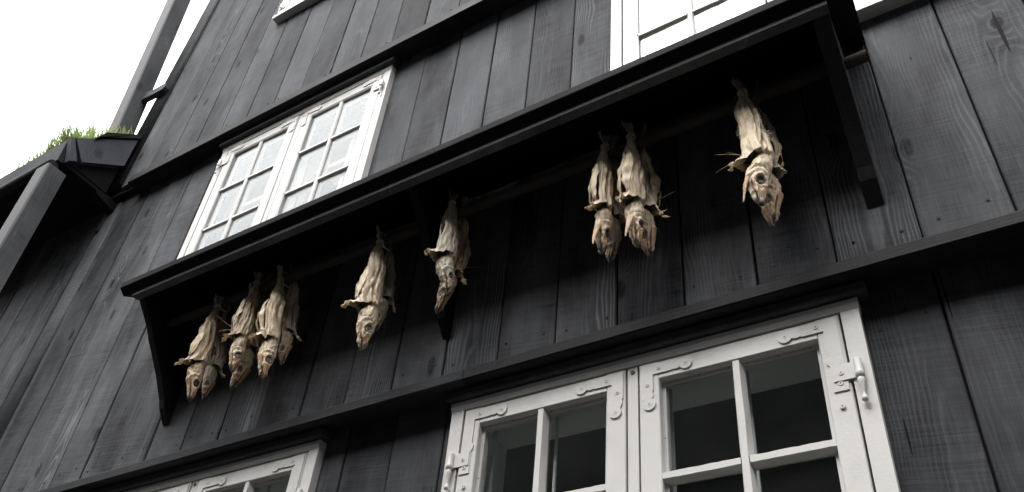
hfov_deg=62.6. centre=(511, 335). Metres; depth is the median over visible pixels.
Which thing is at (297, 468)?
window
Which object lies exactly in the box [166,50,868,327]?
hanging pole
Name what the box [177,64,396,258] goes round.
window
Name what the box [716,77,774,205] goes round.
dried cod
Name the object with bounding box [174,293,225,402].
dried cod
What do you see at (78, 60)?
sky
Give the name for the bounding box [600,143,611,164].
twine
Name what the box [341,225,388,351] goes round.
dried cod
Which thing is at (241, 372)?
dried cod
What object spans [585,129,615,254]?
dried cod
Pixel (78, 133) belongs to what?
turf grass
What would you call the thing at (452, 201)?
twine
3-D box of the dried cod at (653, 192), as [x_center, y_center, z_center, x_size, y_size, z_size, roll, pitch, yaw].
[0.407,-0.436,2.437,0.153,0.553,0.071,-18,-43,27]
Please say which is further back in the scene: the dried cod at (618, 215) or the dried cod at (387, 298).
the dried cod at (387, 298)
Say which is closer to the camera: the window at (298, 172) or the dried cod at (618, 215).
the dried cod at (618, 215)
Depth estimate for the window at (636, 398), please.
2.17 m
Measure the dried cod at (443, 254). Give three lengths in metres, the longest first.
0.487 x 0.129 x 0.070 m
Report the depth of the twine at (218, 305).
3.28 m
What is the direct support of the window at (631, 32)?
in the timber house
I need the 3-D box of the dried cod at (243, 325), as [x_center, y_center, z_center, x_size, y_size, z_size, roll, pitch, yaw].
[-1.001,-0.069,3.074,0.145,0.496,0.066,27,-47,-27]
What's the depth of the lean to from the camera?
4.93 m
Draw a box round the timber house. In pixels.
[0,0,1023,491]
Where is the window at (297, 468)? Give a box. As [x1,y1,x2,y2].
[124,439,326,491]
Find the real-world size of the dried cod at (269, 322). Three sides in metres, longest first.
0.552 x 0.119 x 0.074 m
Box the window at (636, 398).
[441,297,900,491]
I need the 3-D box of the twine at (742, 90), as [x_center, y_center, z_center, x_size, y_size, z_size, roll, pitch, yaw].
[0.662,-0.659,2.378,0.032,0.061,0.084,-17,-43,26]
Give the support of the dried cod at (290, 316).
hanging from the hanging pole
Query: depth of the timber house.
2.67 m
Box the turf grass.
[2,117,131,176]
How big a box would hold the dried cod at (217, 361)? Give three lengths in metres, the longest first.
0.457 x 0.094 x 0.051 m
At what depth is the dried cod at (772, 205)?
2.15 m
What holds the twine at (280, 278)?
attached to the hanging pole
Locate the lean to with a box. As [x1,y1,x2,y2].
[0,132,141,411]
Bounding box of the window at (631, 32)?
[610,0,915,70]
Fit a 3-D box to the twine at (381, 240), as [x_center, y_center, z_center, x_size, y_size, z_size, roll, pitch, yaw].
[-0.441,-0.315,2.935,0.032,0.101,0.084,-17,-43,26]
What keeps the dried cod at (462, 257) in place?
hanging from the hanging pole
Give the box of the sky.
[0,0,209,177]
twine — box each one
[214,296,230,312]
[249,280,265,298]
[277,271,288,287]
[376,232,392,249]
[448,200,458,222]
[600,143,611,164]
[626,133,638,153]
[737,88,748,97]
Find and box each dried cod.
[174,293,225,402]
[202,305,231,399]
[217,271,263,372]
[229,272,273,389]
[248,264,288,379]
[278,265,301,364]
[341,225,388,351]
[374,245,395,331]
[424,188,459,296]
[435,196,482,313]
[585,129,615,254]
[605,134,625,263]
[615,121,646,247]
[634,123,674,257]
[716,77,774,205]
[747,78,786,226]
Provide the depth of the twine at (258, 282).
3.20 m
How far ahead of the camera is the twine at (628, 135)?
2.51 m
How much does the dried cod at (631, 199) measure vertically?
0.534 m

